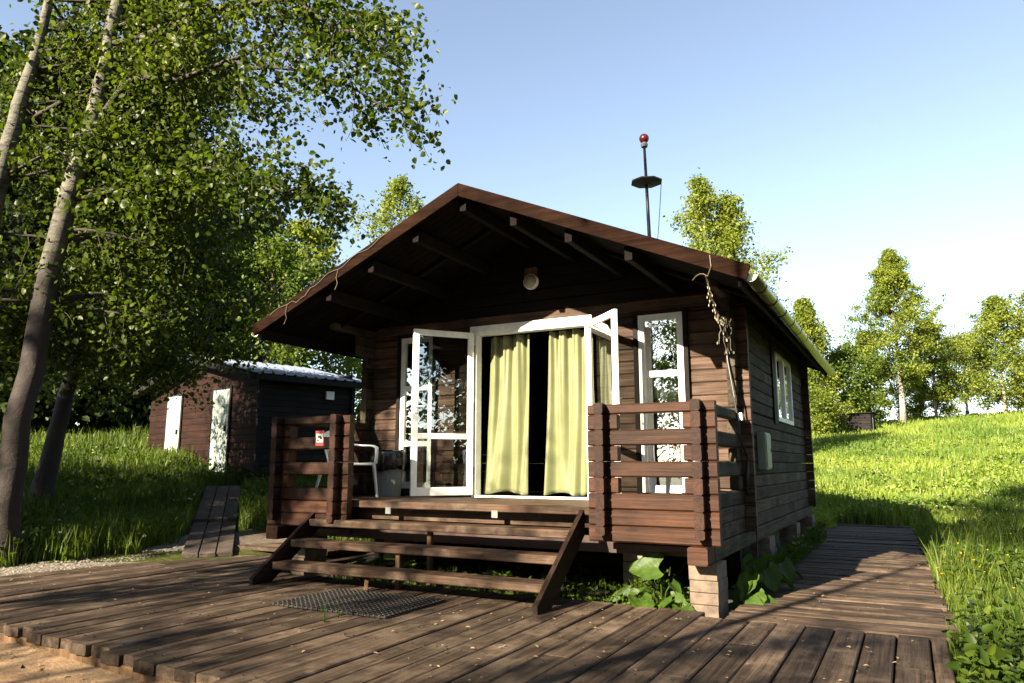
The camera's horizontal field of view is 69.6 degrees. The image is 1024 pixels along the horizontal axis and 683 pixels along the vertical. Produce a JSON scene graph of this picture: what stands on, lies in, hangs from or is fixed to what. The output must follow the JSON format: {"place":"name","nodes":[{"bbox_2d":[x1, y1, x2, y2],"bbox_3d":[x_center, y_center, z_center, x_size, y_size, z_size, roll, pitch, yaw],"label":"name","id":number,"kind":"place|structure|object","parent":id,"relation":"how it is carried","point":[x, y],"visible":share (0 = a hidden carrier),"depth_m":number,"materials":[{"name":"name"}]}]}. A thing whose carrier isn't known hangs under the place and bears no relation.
{"place":"outdoors","nodes":[
{"label":"outdoors","id":0,"kind":"place"},
{"bbox_2d":[1,424,1022,682],"bbox_3d":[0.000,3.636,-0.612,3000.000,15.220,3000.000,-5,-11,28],"label":"ground","id":1,"kind":"structure","parent":0,"point":[161,556],"depth_m":9.90,"materials":[{"name":"soil"}]},
{"bbox_2d":[0,25,90,374],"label":"woodland tree","id":2,"kind":"object","parent":1,"relation":"on","point":[4,35],"visible":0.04,"depth_m":21.24,"materials":[{"name":"green plant"}]},
{"bbox_2d":[2,199,92,426],"bbox_3d":[-15.397,-1.738,25.284,7.180,11.536,6.635,4,-10,-24],"label":"woodland tree","id":3,"kind":"object","parent":1,"relation":"on","point":[31,273],"depth_m":24.16,"materials":[{"name":"green plant"}]},
{"bbox_2d":[0,26,110,429],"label":"woodland tree","id":4,"kind":"object","parent":1,"relation":"on","point":[16,224],"visible":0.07,"depth_m":20.35,"materials":[{"name":"green plant"}]},
{"bbox_2d":[0,632,173,681],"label":"deck bearer","id":5,"kind":"object","parent":1,"relation":"on","point":[124,670],"visible":0.12,"depth_m":4.95,"materials":[{"name":"brown wood"}]},
{"bbox_2d":[0,553,955,682],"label":"deck","id":6,"kind":"structure","parent":5,"relation":"on","point":[337,655],"depth_m":5.21,"materials":[{"name":"brown wood"}]},
{"bbox_2d":[181,486,240,557],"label":"boardwalk","id":7,"kind":"structure","parent":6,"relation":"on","point":[213,525],"depth_m":11.27,"materials":[{"name":"brown wood"}]},
{"bbox_2d":[234,543,358,556],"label":"platform","id":8,"kind":"structure","parent":6,"relation":"on","point":[271,547],"depth_m":10.11,"materials":[{"name":"brown wood"}]},
{"bbox_2d":[316,601,328,621],"bbox_3d":[-1.463,2.100,5.731,0.093,0.161,0.085,8,-12,-39],"label":"sprout","id":9,"kind":"object","parent":6,"relation":"on","point":[324,619],"visible":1,"depth_m":5.71,"materials":[{"name":"green plant"}]},
{"bbox_2d":[336,596,342,617],"bbox_3d":[-1.371,2.121,5.884,0.069,0.171,0.083,3,-10,-17],"label":"sprout","id":10,"kind":"object","parent":6,"relation":"on","point":[339,605],"visible":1,"depth_m":5.88,"materials":[{"name":"green plant"}]},
{"bbox_2d":[272,588,444,618],"bbox_3d":[-1.336,2.289,6.473,1.234,0.022,0.869,-5,-11,28],"label":"door mat","id":11,"kind":"object","parent":6,"relation":"on","point":[371,604],"depth_m":6.40,"materials":[{"name":"rubber"}]},
{"bbox_2d":[2,563,927,682],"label":"deck nails","id":12,"kind":"object","parent":6,"relation":"on","point":[397,641],"visible":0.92,"depth_m":5.47,"materials":[{"name":"black metal"}]},
{"bbox_2d":[11,532,929,682],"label":"leaf litter","id":13,"kind":"object","parent":6,"relation":"on","point":[509,619],"visible":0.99,"depth_m":5.71,"materials":[{"name":"brown plant"}]},
{"bbox_2d":[0,639,179,682],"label":"sand","id":14,"kind":"structure","parent":1,"relation":"on","point":[56,667],"depth_m":4.81,"materials":[{"name":"beige sand"}]},
{"bbox_2d":[7,653,94,682],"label":"clods","id":15,"kind":"object","parent":14,"relation":"on","point":[41,669],"visible":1,"depth_m":4.81,"materials":[{"name":"soil"}]},
{"bbox_2d":[0,143,220,433],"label":"woodland tree","id":16,"kind":"object","parent":1,"relation":"on","point":[129,419],"visible":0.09,"depth_m":21.12,"materials":[{"name":"green plant"}]},
{"bbox_2d":[0,530,220,575],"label":"gravel","id":17,"kind":"structure","parent":1,"relation":"on","point":[64,564],"depth_m":8.95,"materials":[{"name":"grey gravel"}]},
{"bbox_2d":[0,0,253,443],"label":"aspen tree","id":18,"kind":"object","parent":1,"relation":"on","point":[73,77],"visible":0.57,"depth_m":10.08,"materials":[{"name":"green plant"}]},
{"bbox_2d":[0,0,291,509],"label":"aspen tree","id":19,"kind":"object","parent":1,"relation":"on","point":[44,481],"visible":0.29,"depth_m":11.83,"materials":[{"name":"green plant"}]},
{"bbox_2d":[77,239,258,427],"bbox_3d":[-13.277,-1.538,27.442,7.820,11.080,7.235,-5,-11,28],"label":"woodland tree","id":20,"kind":"object","parent":1,"relation":"on","point":[160,363],"depth_m":25.82,"materials":[{"name":"green plant"}]},
{"bbox_2d":[0,420,374,567],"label":"grass","id":21,"kind":"structure","parent":1,"relation":"on","point":[102,436],"depth_m":12.53,"materials":[{"name":"green plant"}]},
{"bbox_2d":[10,440,365,558],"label":"herbs","id":22,"kind":"object","parent":1,"relation":"on","point":[33,524],"visible":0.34,"depth_m":12.50,"materials":[{"name":"green plant"}]},
{"bbox_2d":[118,187,292,411],"bbox_3d":[-11.043,-1.069,25.661,6.267,9.974,6.163,-2,-10,12],"label":"woodland tree","id":23,"kind":"object","parent":1,"relation":"on","point":[275,217],"visible":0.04,"depth_m":25.13,"materials":[{"name":"green plant"}]},
{"bbox_2d":[0,0,457,566],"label":"aspen tree","id":24,"kind":"object","parent":1,"relation":"on","point":[162,190],"visible":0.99,"depth_m":9.46,"materials":[{"name":"green plant"}]},
{"bbox_2d":[163,205,330,372],"bbox_3d":[-11.186,-0.661,29.564,6.693,10.058,7.675,-5,-11,28],"label":"woodland tree","id":25,"kind":"object","parent":1,"relation":"on","point":[253,241],"visible":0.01,"depth_m":29.23,"materials":[{"name":"green plant"}]},
{"bbox_2d":[133,355,361,481],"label":"garden shed","id":26,"kind":"structure","parent":1,"relation":"on","point":[237,429],"depth_m":16.04,"materials":[{"name":"brown wood"}]},
{"bbox_2d":[163,393,183,458],"bbox_3d":[-8.161,2.190,17.655,0.890,1.860,0.085,-9,-13,42],"label":"door","id":27,"kind":"structure","parent":26,"relation":"in","point":[174,408],"depth_m":17.65,"materials":[{"name":"white paint"}]},
{"bbox_2d":[207,386,232,471],"bbox_3d":[-6.393,1.920,16.055,0.890,1.860,0.085,-9,-13,42],"label":"door","id":28,"kind":"structure","parent":26,"relation":"in","point":[219,436],"depth_m":16.02,"materials":[{"name":"white paint"}]},
{"bbox_2d":[213,224,335,378],"bbox_3d":[-7.706,-0.236,23.076,4.917,6.991,4.185,-5,-11,28],"label":"alder tree","id":29,"kind":"object","parent":1,"relation":"on","point":[285,354],"visible":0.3,"depth_m":22.97,"materials":[{"name":"green plant"}]},
{"bbox_2d":[200,527,378,563],"bbox_3d":[-2.997,2.881,10.414,2.600,0.393,1.750,-5,-11,28],"label":"soil bed","id":30,"kind":"object","parent":1,"relation":"on","point":[249,536],"visible":0.16,"depth_m":10.70,"materials":[{"name":"soil"}]},
{"bbox_2d":[327,536,374,552],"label":"weeds","id":31,"kind":"object","parent":30,"relation":"on","point":[371,540],"visible":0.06,"depth_m":10.49,"materials":[{"name":"green plant"}]},
{"bbox_2d":[243,209,362,396],"bbox_3d":[-7.233,-0.650,26.457,4.994,8.233,5.082,4,-10,-23],"label":"alder tree","id":32,"kind":"object","parent":1,"relation":"on","point":[309,241],"visible":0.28,"depth_m":26.30,"materials":[{"name":"green plant"}]},
{"bbox_2d":[312,350,361,422],"bbox_3d":[-7.039,0.389,32.569,4.873,7.874,5.083,5,-11,-29],"label":"alder tree","id":33,"kind":"object","parent":1,"relation":"on","point":[358,409],"visible":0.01,"depth_m":32.24,"materials":[{"name":"green plant"}]},
{"bbox_2d":[331,173,425,376],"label":"birch tree","id":34,"kind":"object","parent":1,"relation":"on","point":[398,189],"visible":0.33,"depth_m":44.77,"materials":[{"name":"green plant"}]},
{"bbox_2d":[353,430,543,484],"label":"meadow grass","id":35,"kind":"structure","parent":1,"relation":"on","point":[423,472],"depth_m":21.85,"materials":[{"name":"green plant"}]},
{"bbox_2d":[314,567,734,619],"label":"soil","id":36,"kind":"structure","parent":1,"relation":"on","point":[730,602],"depth_m":7.92,"materials":[{"name":"brown soil"}]},
{"bbox_2d":[349,558,382,579],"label":"burdock plant","id":37,"kind":"object","parent":36,"relation":"on","point":[360,560],"visible":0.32,"depth_m":8.14,"materials":[{"name":"green plant"}]},
{"bbox_2d":[380,558,409,583],"bbox_3d":[-1.251,2.522,8.001,0.405,0.296,0.232,-5,-11,28],"label":"burdock plant","id":38,"kind":"object","parent":36,"relation":"on","point":[387,560],"visible":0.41,"depth_m":8.07,"materials":[{"name":"green plant"}]},
{"bbox_2d":[402,560,426,584],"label":"burdock plant","id":39,"kind":"object","parent":36,"relation":"on","point":[407,563],"visible":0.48,"depth_m":7.87,"materials":[{"name":"green plant"}]},
{"bbox_2d":[327,556,622,600],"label":"weeds","id":40,"kind":"object","parent":36,"relation":"on","point":[583,589],"visible":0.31,"depth_m":7.94,"materials":[{"name":"green plant"}]},
{"bbox_2d":[484,570,500,592],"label":"burdock plant","id":41,"kind":"object","parent":36,"relation":"on","point":[489,572],"visible":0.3,"depth_m":7.29,"materials":[{"name":"green plant"}]},
{"bbox_2d":[609,585,654,607],"bbox_3d":[1.037,2.306,6.522,0.227,0.245,0.578,7,-12,-35],"label":"burdock plant","id":42,"kind":"object","parent":36,"relation":"on","point":[646,597],"visible":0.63,"depth_m":6.48,"materials":[{"name":"green plant"}]},
{"bbox_2d":[586,565,689,607],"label":"weeds","id":43,"kind":"object","parent":36,"relation":"on","point":[656,589],"visible":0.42,"depth_m":6.99,"materials":[{"name":"green plant"}]},
{"bbox_2d":[627,553,681,600],"bbox_3d":[1.273,2.179,6.617,0.496,0.528,0.198,-3,-10,19],"label":"burdock plant","id":44,"kind":"object","parent":36,"relation":"on","point":[645,567],"visible":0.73,"depth_m":6.68,"materials":[{"name":"green plant"}]},
{"bbox_2d":[656,591,694,610],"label":"burdock plant","id":45,"kind":"object","parent":36,"relation":"on","point":[676,597],"visible":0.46,"depth_m":6.40,"materials":[{"name":"green plant"}]},
{"bbox_2d":[44,426,1023,525],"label":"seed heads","id":46,"kind":"object","parent":1,"relation":"on","point":[816,495],"visible":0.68,"depth_m":17.61,"materials":[{"name":"plant"}]},
{"bbox_2d":[249,183,835,617],"bbox_3d":[1.049,0.959,10.609,6.098,4.386,8.532,-5,-11,28],"label":"log cabin","id":47,"kind":"object","parent":1,"relation":"on","point":[419,309],"visible":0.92,"depth_m":8.49,"materials":[{"name":"brown wood"}]},
{"bbox_2d":[315,431,323,445],"bbox_3d":[-2.199,1.107,8.415,0.124,0.170,0.005,-5,-11,28],"label":"warning sticker","id":48,"kind":"object","parent":47,"relation":"attached to","point":[319,439],"visible":1,"depth_m":8.41,"materials":[{"name":"paper"}]},
{"bbox_2d":[270,233,386,323],"bbox_3d":[-2.183,-0.707,8.632,1.754,0.919,0.020,-5,-11,28],"label":"rope","id":49,"kind":"object","parent":47,"relation":"attached to","point":[323,277],"visible":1,"depth_m":8.61,"materials":[{"name":"fabric"}]},
{"bbox_2d":[315,430,378,496],"bbox_3d":[-2.050,1.513,9.127,0.589,0.826,0.602,-5,-11,28],"label":"plastic chair","id":50,"kind":"object","parent":47,"relation":"on","point":[326,433],"visible":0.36,"depth_m":9.17,"materials":[{"name":"white plastic"}]},
{"bbox_2d":[370,449,406,496],"bbox_3d":[-1.594,1.687,9.470,0.480,0.596,0.421,-5,-11,28],"label":"trash bin","id":51,"kind":"object","parent":47,"relation":"on","point":[390,466],"visible":0.89,"depth_m":9.31,"materials":[{"name":"grey metal"}]},
{"bbox_2d":[395,336,437,487],"bbox_3d":[-1.251,0.953,9.855,0.630,2.090,0.165,-5,-11,28],"label":"window","id":52,"kind":"structure","parent":47,"relation":"in","point":[402,388],"depth_m":9.81,"materials":[{"name":"white paint"}]},
{"bbox_2d":[410,328,474,495],"bbox_3d":[-0.849,0.876,9.186,0.819,2.050,0.100,4,-10,-24],"label":"door","id":53,"kind":"structure","parent":47,"relation":"in","point":[414,490],"depth_m":9.16,"materials":[{"name":"white paint"}]},
{"bbox_2d":[483,334,529,494],"bbox_3d":[-0.088,0.918,9.347,0.711,2.000,0.130,-5,-11,28],"label":"curtain","id":54,"kind":"object","parent":47,"relation":"hanging from","point":[506,468],"visible":1,"depth_m":9.32,"materials":[{"name":"yellow fabric"}]},
{"bbox_2d":[523,267,538,289],"bbox_3d":[0.228,-0.796,9.254,0.200,0.280,0.098,-5,-11,28],"label":"wall lamp","id":55,"kind":"object","parent":47,"relation":"attached to","point":[531,281],"visible":1,"depth_m":9.23,"materials":[{"name":"white glass"}]},
{"bbox_2d":[544,329,587,495],"bbox_3d":[0.673,0.851,8.947,0.594,2.000,0.146,-5,-11,28],"label":"curtain","id":56,"kind":"object","parent":47,"relation":"hanging from","point":[566,458],"visible":0.93,"depth_m":8.95,"materials":[{"name":"yellow fabric"}]},
{"bbox_2d":[585,309,621,497],"bbox_3d":[1.024,0.720,8.259,0.100,2.050,0.819,3,-10,-17],"label":"door","id":57,"kind":"structure","parent":47,"relation":"in","point":[602,367],"depth_m":8.29,"materials":[{"name":"white paint"}]},
{"bbox_2d":[631,134,661,238],"bbox_3d":[1.482,-1.598,8.086,0.323,1.455,0.323,-1,-10,5],"label":"roof mast","id":58,"kind":"object","parent":47,"relation":"on","point":[645,181],"visible":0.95,"depth_m":8.07,"materials":[{"name":"black metal"}]},
{"bbox_2d":[632,308,690,493],"bbox_3d":[1.714,0.691,8.297,0.630,2.090,0.165,-5,-11,28],"label":"window","id":59,"kind":"structure","parent":47,"relation":"in","point":[641,375],"depth_m":8.28,"materials":[{"name":"white paint"}]},
{"bbox_2d":[693,255,733,354],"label":"string lights","id":60,"kind":"object","parent":47,"relation":"attached to","point":[714,305],"visible":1,"depth_m":6.89,"materials":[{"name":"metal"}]},
{"bbox_2d":[723,321,757,557],"bbox_3d":[2.435,1.189,7.827,0.190,2.853,0.559,-5,-11,28],"label":"power cable","id":61,"kind":"object","parent":47,"relation":"hanging from","point":[739,416],"visible":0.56,"depth_m":7.69,"materials":[{"name":"black plastic"}]},
{"bbox_2d":[756,432,771,469],"bbox_3d":[2.984,1.294,8.684,0.118,0.430,0.340,-5,-11,28],"label":"meter box","id":62,"kind":"object","parent":47,"relation":"attached to","point":[764,450],"visible":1,"depth_m":8.55,"materials":[{"name":"grey paint"}]},
{"bbox_2d":[766,434,771,467],"bbox_3d":[3.029,1.290,8.660,0.017,0.390,0.300,-5,-11,28],"label":"door","id":63,"kind":"structure","parent":62,"relation":"in","point":[768,437],"depth_m":8.64,"materials":[{"name":"grey paint"}]},
{"bbox_2d":[774,351,793,425],"bbox_3d":[3.967,0.720,10.789,0.070,0.960,1.480,-5,-11,28],"label":"window","id":64,"kind":"structure","parent":47,"relation":"in","point":[782,367],"depth_m":10.75,"materials":[{"name":"white paint"}]},
{"bbox_2d":[663,167,797,314],"bbox_3d":[8.505,-1.027,30.677,6.412,12.384,7.435,-8,-13,40],"label":"birch tree","id":65,"kind":"object","parent":1,"relation":"on","point":[728,227],"visible":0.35,"depth_m":30.43,"materials":[{"name":"green plant"}]},
{"bbox_2d":[732,571,777,609],"bbox_3d":[2.161,2.259,6.554,0.431,0.389,0.283,-5,-11,28],"label":"burdock plant","id":66,"kind":"object","parent":1,"relation":"on","point":[745,586],"visible":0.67,"depth_m":6.58,"materials":[{"name":"green plant"}]},
{"bbox_2d":[754,527,764,592],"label":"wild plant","id":67,"kind":"object","parent":1,"relation":"on","point":[763,571],"visible":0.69,"depth_m":6.92,"materials":[{"name":"green plant"}]},
{"bbox_2d":[739,553,794,594],"bbox_3d":[2.446,2.309,7.154,0.513,0.485,0.480,-5,-11,28],"label":"burdock plant","id":68,"kind":"object","parent":1,"relation":"on","point":[773,575],"visible":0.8,"depth_m":7.09,"materials":[{"name":"green plant"}]},
{"bbox_2d":[730,517,831,598],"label":"weeds","id":69,"kind":"object","parent":1,"relation":"on","point":[798,546],"visible":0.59,"depth_m":9.50,"materials":[{"name":"green plant"}]},
{"bbox_2d":[762,552,803,582],"bbox_3d":[2.879,2.465,7.878,0.369,0.414,0.393,-8,-12,38],"label":"burdock plant","id":70,"kind":"object","parent":1,"relation":"on","point":[787,567],"visible":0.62,"depth_m":7.80,"materials":[{"name":"green plant"}]},
{"bbox_2d":[791,295,859,431],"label":"birch tree","id":71,"kind":"object","parent":1,"relation":"on","point":[803,313],"visible":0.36,"depth_m":46.46,"materials":[{"name":"green plant"}]},
{"bbox_2d":[809,384,846,436],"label":"shrub","id":72,"kind":"object","parent":1,"relation":"on","point":[822,403],"visible":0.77,"depth_m":42.74,"materials":[{"name":"green plant"}]},
{"bbox_2d":[835,412,876,430],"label":"hut","id":73,"kind":"object","parent":1,"relation":"on","point":[864,419],"visible":0.55,"depth_m":45.33,"materials":[{"name":"brown wood"}]},
{"bbox_2d":[820,339,893,426],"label":"tree","id":74,"kind":"object","parent":1,"relation":"on","point":[841,360],"visible":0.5,"depth_m":47.67,"materials":[{"name":"green plant"}]},
{"bbox_2d":[846,390,888,421],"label":"shrub","id":75,"kind":"object","parent":1,"relation":"on","point":[873,408],"visible":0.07,"depth_m":55.14,"materials":[{"name":"green plant"}]},
{"bbox_2d":[844,329,907,419],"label":"birch tree","id":76,"kind":"object","parent":1,"relation":"on","point":[887,390],"visible":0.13,"depth_m":54.59,"materials":[{"name":"green plant"}]},
{"bbox_2d":[833,246,958,423],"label":"birch tree","id":77,"kind":"object","parent":1,"relation":"on","point":[888,276],"visible":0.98,"depth_m":49.80,"materials":[{"name":"green plant"}]},
{"bbox_2d":[777,409,1023,537],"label":"meadow grass","id":78,"kind":"structure","parent":1,"relation":"on","point":[996,424],"depth_m":24.77,"materials":[{"name":"green plant"}]},
{"bbox_2d":[887,379,935,419],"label":"shrub","id":79,"kind":"object","parent":1,"relation":"on","point":[909,392],"visible":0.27,"depth_m":57.72,"materials":[{"name":"green plant"}]},
{"bbox_2d":[811,433,1023,527],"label":"herbs","id":80,"kind":"object","parent":1,"relation":"on","point":[940,507],"visible":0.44,"depth_m":19.88,"materials":[{"name":"green plant"}]},
{"bbox_2d":[879,321,972,418],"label":"birch tree","id":81,"kind":"object","parent":1,"relation":"on","point":[936,393],"visible":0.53,"depth_m":51.70,"materials":[{"name":"green plant"}]},
{"bbox_2d":[851,503,1023,682],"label":"herbs","id":82,"kind":"object","parent":1,"relation":"on","point":[1000,659],"visible":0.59,"depth_m":4.53,"materials":[{"name":"green plant"}]},
{"bbox_2d":[923,325,1010,406],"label":"willow tree","id":83,"kind":"object","parent":1,"relation":"on","point":[944,337],"visible":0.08,"depth_m":60.83,"materials":[{"name":"green plant"}]},
{"bbox_2d":[954,582,988,665],"bbox_3d":[2.874,1.809,4.576,0.280,0.621,0.280,9,-13,-42],"label":"wild plant","id":84,"kind":"object","parent":1,"relation":"on","point":[972,620],"visible":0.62,"depth_m":4.60,"materials":[{"name":"green plant"}]},
{"bbox_2d":[930,526,1014,587],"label":"yellow flowers","id":85,"kind":"object","parent":1,"relation":"on","point":[972,559],"visible":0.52,"depth_m":7.68,"materials":[{"name":"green plant"}]},
{"bbox_2d":[929,292,1023,414],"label":"birch tree","id":86,"kind":"object","parent":1,"relation":"on","point":[995,314],"visible":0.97,"depth_m":49.94,"materials":[{"name":"green plant"}]},
{"bbox_2d":[962,290,1023,403],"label":"birch tree","id":87,"kind":"object","parent":1,"relation":"on","point":[1021,303],"visible":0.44,"depth_m":50.84,"materials":[{"name":"green plant"}]},
{"bbox_2d":[991,573,1014,616],"bbox_3d":[3.615,1.987,5.421,0.212,0.551,0.200,3,-10,-15],"label":"wild plant","id":88,"kind":"object","parent":1,"relation":"on","point":[1004,598],"visible":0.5,"depth_m":5.44,"materials":[{"name":"green plant"}]},
{"bbox_2d":[1006,637,1023,674],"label":"wild plant","id":89,"kind":"object","parent":1,"relation":"on","point":[1018,643],"visible":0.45,"depth_m":4.19,"materials":[{"name":"green plant"}]},
{"bbox_2d":[0,0,1023,424],"label":"sky","id":90,"kind":"structure","parent":0,"point":[853,131],"materials":[{"name":"blue"}]},
{"bbox_2d":[651,445,670,493],"bbox_3d":[1.729,1.207,7.309,0.589,0.826,0.602,-5,-11,28],"label":"plastic chair","id":91,"kind":"object","parent":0,"point":[668,483],"visible":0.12,"depth_m":7.22,"materials":[{"name":"white plastic"}]},
{"bbox_2d":[725,523,958,644],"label":"path","id":92,"kind":"structure","parent":0,"point":[915,607],"depth_m":7.15,"materials":[{"name":"brown wood"}]},
{"bbox_2d":[845,494,1023,682],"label":"grass","id":93,"kind":"structure","parent":0,"point":[951,585],"depth_m":8.04,"materials":[{"name":"green plant"}]}
]}

